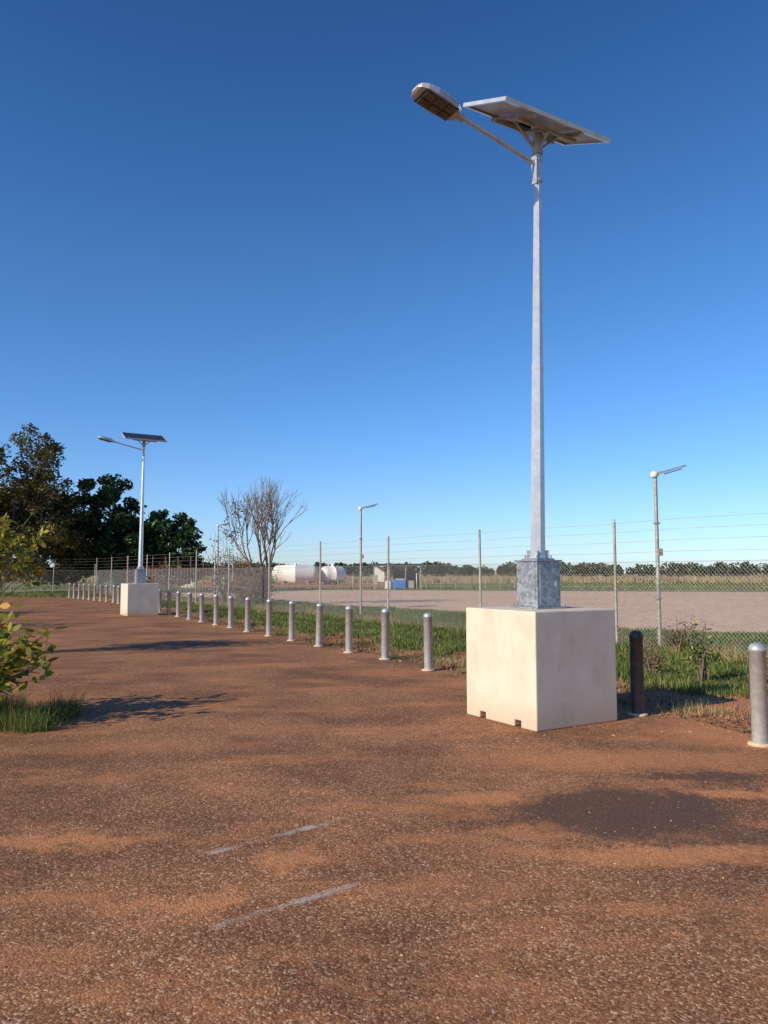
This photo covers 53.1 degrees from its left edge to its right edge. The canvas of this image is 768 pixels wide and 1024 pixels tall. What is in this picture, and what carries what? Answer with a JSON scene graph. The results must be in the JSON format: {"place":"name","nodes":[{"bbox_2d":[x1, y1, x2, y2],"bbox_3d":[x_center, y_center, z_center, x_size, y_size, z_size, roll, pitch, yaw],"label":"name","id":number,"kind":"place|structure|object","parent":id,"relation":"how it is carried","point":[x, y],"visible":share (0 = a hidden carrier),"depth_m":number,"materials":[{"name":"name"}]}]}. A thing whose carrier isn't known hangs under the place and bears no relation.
{"place":"outdoors","nodes":[
{"label":"outdoors","id":0,"kind":"place"},
{"bbox_2d":[131,509,211,588],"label":"dark leaved tree","id":1,"kind":"object","parent":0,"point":[156,529],"visible":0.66,"depth_m":64.45,"materials":[{"name":"green plant"}]},
{"bbox_2d":[197,584,384,587],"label":"red soil pad","id":2,"kind":"object","parent":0,"point":[323,585],"visible":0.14,"depth_m":100.29,"materials":[{"name":"brown soil"}]},
{"bbox_2d":[272,563,318,584],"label":"storage tank","id":3,"kind":"object","parent":2,"relation":"on","point":[301,579],"visible":0.73,"depth_m":106.65,"materials":[{"name":"white metal"}]},
{"bbox_2d":[313,571,321,584],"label":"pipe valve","id":4,"kind":"object","parent":2,"relation":"on","point":[317,578],"visible":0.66,"depth_m":103.49,"materials":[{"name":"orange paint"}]},
{"bbox_2d":[321,564,345,584],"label":"storage tank","id":5,"kind":"object","parent":2,"relation":"on","point":[342,569],"visible":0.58,"depth_m":108.65,"materials":[{"name":"white metal"}]},
{"bbox_2d":[0,597,767,1023],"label":"asphalt pavement","id":6,"kind":"structure","parent":0,"point":[108,651],"depth_m":4.45,"materials":[{"name":"brown gravel"}]},
{"bbox_2d":[0,513,56,603],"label":"leafy bush","id":7,"kind":"object","parent":6,"relation":"on","point":[21,559],"visible":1,"depth_m":15.17,"materials":[{"name":"green plant"}]},
{"bbox_2d":[0,596,66,704],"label":"leafy bush","id":8,"kind":"object","parent":6,"relation":"on","point":[8,653],"visible":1,"depth_m":8.32,"materials":[{"name":"green plant"}]},
{"bbox_2d":[0,683,92,734],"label":"grass clump","id":9,"kind":"object","parent":6,"relation":"on","point":[23,717],"visible":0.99,"depth_m":8.09,"materials":[{"name":"green plant"}]},
{"bbox_2d":[67,583,70,597],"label":"bollard","id":10,"kind":"object","parent":6,"relation":"on","point":[69,593],"visible":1,"depth_m":50.64,"materials":[{"name":"metal"}]},
{"bbox_2d":[73,583,75,597],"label":"bollard","id":11,"kind":"object","parent":6,"relation":"on","point":[74,586],"visible":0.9,"depth_m":49.56,"materials":[{"name":"metal"}]},
{"bbox_2d":[77,584,80,598],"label":"bollard","id":12,"kind":"object","parent":6,"relation":"on","point":[79,587],"visible":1,"depth_m":48.48,"materials":[{"name":"metal"}]},
{"bbox_2d":[83,584,85,598],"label":"bollard","id":13,"kind":"object","parent":6,"relation":"on","point":[84,587],"visible":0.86,"depth_m":47.41,"materials":[{"name":"metal"}]},
{"bbox_2d":[87,584,90,599],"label":"bollard","id":14,"kind":"object","parent":6,"relation":"on","point":[89,591],"visible":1,"depth_m":46.34,"materials":[{"name":"metal"}]},
{"bbox_2d":[93,584,96,599],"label":"bollard","id":15,"kind":"object","parent":6,"relation":"on","point":[95,585],"visible":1,"depth_m":45.25,"materials":[{"name":"metal"}]},
{"bbox_2d":[99,585,102,600],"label":"bollard","id":16,"kind":"object","parent":6,"relation":"on","point":[100,597],"visible":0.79,"depth_m":44.17,"materials":[{"name":"metal"}]},
{"bbox_2d":[105,585,108,601],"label":"bollard","id":17,"kind":"object","parent":6,"relation":"on","point":[106,597],"visible":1,"depth_m":43.09,"materials":[{"name":"metal"}]},
{"bbox_2d":[112,585,115,602],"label":"bollard","id":18,"kind":"object","parent":6,"relation":"on","point":[114,591],"visible":1,"depth_m":42.03,"materials":[{"name":"metal"}]},
{"bbox_2d":[116,586,120,603],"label":"bollard","id":19,"kind":"object","parent":6,"relation":"on","point":[118,595],"visible":0.97,"depth_m":40.47,"materials":[{"name":"metal"}]},
{"bbox_2d":[97,432,166,615],"bbox_3d":[-9.729,0.399,29.433,2.522,7.060,1.160,3,-5,-31],"label":"solar street lamp","id":20,"kind":"object","parent":6,"relation":"on","point":[139,595],"visible":1,"depth_m":29.20,"materials":[{"name":"beige concrete"}]},
{"bbox_2d":[158,589,161,612],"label":"bollard","id":21,"kind":"object","parent":6,"relation":"on","point":[160,598],"visible":0.73,"depth_m":31.20,"materials":[{"name":"metal"}]},
{"bbox_2d":[166,590,171,614],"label":"bollard","id":22,"kind":"object","parent":6,"relation":"on","point":[168,602],"visible":1,"depth_m":29.66,"materials":[{"name":"metal"}]},
{"bbox_2d":[175,591,180,616],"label":"bollard","id":23,"kind":"object","parent":6,"relation":"on","point":[178,597],"visible":1,"depth_m":28.17,"materials":[{"name":"metal"}]},
{"bbox_2d":[187,592,191,618],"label":"bollard","id":24,"kind":"object","parent":6,"relation":"on","point":[189,611],"visible":1,"depth_m":26.66,"materials":[{"name":"metal"}]},
{"bbox_2d":[198,593,204,621],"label":"bollard","id":25,"kind":"object","parent":6,"relation":"on","point":[201,615],"visible":0.94,"depth_m":25.17,"materials":[{"name":"metal"}]},
{"bbox_2d":[212,594,219,624],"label":"bollard","id":26,"kind":"object","parent":6,"relation":"on","point":[216,602],"visible":0.99,"depth_m":23.77,"materials":[{"name":"metal"}]},
{"bbox_2d":[228,596,233,627],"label":"bollard","id":27,"kind":"object","parent":6,"relation":"on","point":[230,610],"visible":1,"depth_m":22.43,"materials":[{"name":"metal"}]},
{"bbox_2d":[243,597,251,631],"bbox_3d":[-3.716,2.795,20.992,0.230,0.942,0.230,1,-4,-8],"label":"bollard","id":28,"kind":"object","parent":6,"relation":"on","point":[247,612],"visible":1,"depth_m":20.93,"materials":[{"name":"metal"}]},
{"bbox_2d":[211,825,318,853],"bbox_3d":[-0.630,1.962,4.674,0.972,0.001,0.075,4,-6,-40],"label":"parking line","id":29,"kind":"object","parent":6,"relation":"on","point":[306,828],"visible":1,"depth_m":4.77,"materials":[{"name":"beige paint"}]},
{"bbox_2d":[264,599,272,636],"bbox_3d":[-2.918,2.680,19.551,0.230,0.942,0.230,2,-5,-20],"label":"bollard","id":30,"kind":"object","parent":6,"relation":"on","point":[269,618],"visible":1,"depth_m":19.49,"materials":[{"name":"metal"}]},
{"bbox_2d":[216,884,353,926],"bbox_3d":[-0.440,1.884,3.702,0.800,0.001,0.075,3,-6,-37],"label":"parking line","id":31,"kind":"object","parent":6,"relation":"on","point":[303,901],"visible":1,"depth_m":3.76,"materials":[{"name":"beige paint"}]},
{"bbox_2d":[287,601,295,640],"bbox_3d":[-2.179,2.572,18.206,0.230,0.942,0.230,2,-5,-16],"label":"bollard","id":32,"kind":"object","parent":6,"relation":"on","point":[291,620],"visible":1,"depth_m":18.15,"materials":[{"name":"metal"}]},
{"bbox_2d":[314,603,323,646],"bbox_3d":[-1.411,2.462,16.812,0.230,0.942,0.230,2,-5,-9],"label":"bollard","id":33,"kind":"object","parent":6,"relation":"on","point":[319,621],"visible":1,"depth_m":16.75,"materials":[{"name":"metal"}]},
{"bbox_2d":[343,606,354,652],"bbox_3d":[-0.700,2.354,15.467,0.230,0.942,0.230,-2,-6,24],"label":"bollard","id":34,"kind":"object","parent":6,"relation":"on","point":[349,632],"visible":1,"depth_m":15.41,"materials":[{"name":"metal"}]},
{"bbox_2d":[379,608,390,659],"bbox_3d":[0.025,2.258,14.261,0.230,0.942,0.230,-2,-5,34],"label":"bollard","id":35,"kind":"object","parent":6,"relation":"on","point":[385,612],"visible":0.99,"depth_m":14.20,"materials":[{"name":"metal"}]},
{"bbox_2d":[422,613,434,670],"bbox_3d":[0.727,2.130,12.650,0.230,0.942,0.230,5,-8,-42],"label":"bollard","id":36,"kind":"object","parent":6,"relation":"on","point":[428,645],"visible":1,"depth_m":12.59,"materials":[{"name":"metal"}]},
{"bbox_2d":[412,83,616,731],"bbox_3d":[1.391,-1.264,8.584,2.525,7.060,1.160,3,-5,-31],"label":"solar street lamp","id":37,"kind":"object","parent":6,"relation":"on","point":[540,657],"visible":1,"depth_m":8.32,"materials":[{"name":"beige concrete"}]},
{"bbox_2d":[627,631,648,716],"bbox_3d":[2.853,1.813,8.679,0.230,0.942,0.230,4,-6,-36],"label":"bollard","id":38,"kind":"object","parent":6,"relation":"on","point":[636,673],"visible":1,"depth_m":8.62,"materials":[{"name":"metal"}]},
{"bbox_2d":[747,643,767,747],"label":"bollard","id":39,"kind":"object","parent":6,"relation":"on","point":[758,691],"visible":1,"depth_m":7.11,"materials":[{"name":"metal"}]},
{"bbox_2d":[0,582,767,592],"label":"airfield grass","id":40,"kind":"structure","parent":0,"point":[465,589],"depth_m":81.14,"materials":[{"name":"green plant"}]},
{"bbox_2d":[0,0,767,573],"label":"sky","id":41,"kind":"structure","parent":0,"point":[237,234],"materials":[{"name":"blue"}]},
{"bbox_2d":[1,574,767,582],"bbox_3d":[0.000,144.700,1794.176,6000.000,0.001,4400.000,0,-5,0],"label":"ground","id":42,"kind":"structure","parent":0,"point":[634,575],"depth_m":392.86,"materials":[{"name":"plant"}]},
{"bbox_2d":[3,561,767,577],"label":"distant tree line","id":43,"kind":"object","parent":42,"relation":"on","point":[718,571],"visible":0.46,"depth_m":283.11,"materials":[{"name":"green plant"}]},
{"bbox_2d":[7,593,767,697],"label":"grass verge","id":44,"kind":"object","parent":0,"point":[726,681],"depth_m":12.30,"materials":[{"name":"plant"}]},
{"bbox_2d":[0,423,98,586],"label":"olive leaved tree","id":45,"kind":"object","parent":44,"relation":"on","point":[22,509],"visible":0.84,"depth_m":60.85,"materials":[{"name":"green plant"}]},
{"bbox_2d":[33,473,163,591],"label":"dark leaved tree","id":46,"kind":"object","parent":44,"relation":"on","point":[110,540],"visible":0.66,"depth_m":64.07,"materials":[{"name":"green plant"}]},
{"bbox_2d":[146,560,184,598],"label":"dry shrub","id":47,"kind":"object","parent":44,"relation":"on","point":[157,581],"visible":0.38,"depth_m":46.58,"materials":[{"name":"brown plant"}]},
{"bbox_2d":[217,522,229,593],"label":"solar light pole","id":48,"kind":"object","parent":44,"relation":"on","point":[218,547],"visible":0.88,"depth_m":44.96,"materials":[{"name":"metal"}]},
{"bbox_2d":[205,516,244,601],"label":"green shrub","id":49,"kind":"object","parent":44,"relation":"on","point":[221,584],"visible":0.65,"depth_m":41.74,"materials":[{"name":"green plant"}]},
{"bbox_2d":[214,552,237,594],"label":"gate frame","id":50,"kind":"object","parent":44,"relation":"on","point":[223,575],"visible":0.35,"depth_m":46.35,"materials":[{"name":"metal"}]},
{"bbox_2d":[224,547,275,603],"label":"dry shrub","id":51,"kind":"object","parent":44,"relation":"on","point":[237,577],"visible":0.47,"depth_m":40.42,"materials":[{"name":"brown plant"}]},
{"bbox_2d":[226,555,281,604],"bbox_3d":[-6.452,3.437,38.416,2.593,2.567,2.876,0,-5,0],"label":"dry shrub","id":52,"kind":"object","parent":44,"relation":"on","point":[258,587],"visible":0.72,"depth_m":38.22,"materials":[{"name":"brown plant"}]},
{"bbox_2d":[217,476,306,603],"bbox_3d":[-6.183,1.415,38.998,4.386,6.593,4.103,3,-5,-29],"label":"bare tree","id":53,"kind":"object","parent":44,"relation":"on","point":[269,515],"visible":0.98,"depth_m":39.13,"materials":[{"name":"brown plant"}]},
{"bbox_2d":[358,503,377,614],"bbox_3d":[-0.633,1.825,30.018,0.772,4.335,0.300,1,-5,-14],"label":"solar light pole","id":54,"kind":"object","parent":44,"relation":"on","point":[361,538],"visible":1,"depth_m":29.94,"materials":[{"name":"metal"}]},
{"bbox_2d":[0,513,767,657],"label":"chain link fence","id":55,"kind":"object","parent":44,"relation":"on","point":[480,585],"visible":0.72,"depth_m":22.60,"materials":[{"name":"metal"}]},
{"bbox_2d":[82,590,767,663],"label":"fence line grass","id":56,"kind":"structure","parent":44,"relation":"on","point":[439,625],"depth_m":23.43,"materials":[{"name":"green plant"}]},
{"bbox_2d":[643,639,674,674],"bbox_3d":[4.193,2.295,12.072,0.687,0.627,0.655,0,-5,0],"label":"tall weed","id":57,"kind":"object","parent":44,"relation":"on","point":[654,666],"visible":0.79,"depth_m":12.01,"materials":[{"name":"green plant"}]},
{"bbox_2d":[650,465,686,645],"bbox_3d":[6.274,0.955,16.905,0.772,3.985,0.300,0,-5,-6],"label":"solar light pole","id":58,"kind":"object","parent":44,"relation":"on","point":[654,475],"visible":0.96,"depth_m":16.87,"materials":[{"name":"metal"}]},
{"bbox_2d":[648,611,707,653],"bbox_3d":[5.894,2.396,15.270,1.101,0.872,0.919,0,-5,0],"label":"tall weed","id":59,"kind":"object","parent":44,"relation":"on","point":[680,637],"visible":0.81,"depth_m":15.17,"materials":[{"name":"green plant"}]},
{"bbox_2d":[680,619,720,680],"bbox_3d":[4.717,2.060,11.476,0.571,0.928,0.684,-2,-5,23],"label":"tall weed","id":60,"kind":"object","parent":44,"relation":"on","point":[702,663],"visible":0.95,"depth_m":11.44,"materials":[{"name":"green plant"}]},
{"bbox_2d":[22,595,767,734],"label":"dirt verge","id":61,"kind":"structure","parent":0,"point":[729,701],"depth_m":9.66,"materials":[{"name":"brown soil"}]},
{"bbox_2d":[0,591,116,596],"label":"verge grass","id":62,"kind":"structure","parent":61,"relation":"on","point":[40,594],"depth_m":53.86,"materials":[{"name":"green plant"}]},
{"bbox_2d":[205,616,696,712],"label":"weed tufts","id":63,"kind":"object","parent":61,"relation":"on","point":[416,657],"visible":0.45,"depth_m":15.73,"materials":[{"name":"green plant"}]},
{"bbox_2d":[158,609,749,738],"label":"gravel","id":64,"kind":"structure","parent":61,"relation":"on","point":[462,676],"depth_m":13.29,"materials":[{"name":"gravel"}]},
{"bbox_2d":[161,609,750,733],"bbox_3d":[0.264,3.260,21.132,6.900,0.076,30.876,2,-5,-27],"label":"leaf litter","id":65,"kind":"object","parent":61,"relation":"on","point":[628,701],"visible":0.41,"depth_m":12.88,"materials":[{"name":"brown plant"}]},
{"bbox_2d":[161,605,767,720],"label":"dry grass tufts","id":66,"kind":"object","parent":61,"relation":"on","point":[463,661],"visible":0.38,"depth_m":12.69,"materials":[{"name":"green plant"}]},
{"bbox_2d":[371,564,423,589],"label":"equipment shelter","id":67,"kind":"object","parent":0,"point":[406,572],"visible":0.79,"depth_m":78.61,"materials":[{"name":"white paint"}]},
{"bbox_2d":[338,577,516,587],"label":"rail fence","id":68,"kind":"object","parent":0,"point":[440,583],"visible":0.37,"depth_m":83.62,"materials":[{"name":"metal"}]},
{"bbox_2d":[162,590,767,632],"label":"runway","id":69,"kind":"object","parent":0,"point":[754,615],"visible":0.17,"depth_m":42.05,"materials":[{"name":"grey concrete"}]},
{"bbox_2d":[126,556,218,592],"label":"rusty steel fence","id":70,"kind":"object","parent":69,"relation":"on","point":[181,568],"visible":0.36,"depth_m":62.20,"materials":[{"name":"brown metal"}]},
{"bbox_2d":[314,574,751,582],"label":"field fence","id":71,"kind":"object","parent":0,"point":[504,579],"visible":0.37,"depth_m":121.50,"materials":[{"name":"metal"}]},
{"bbox_2d":[422,586,764,586],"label":"distant road","id":72,"kind":"structure","parent":0,"point":[608,586],"depth_m":93.01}
]}

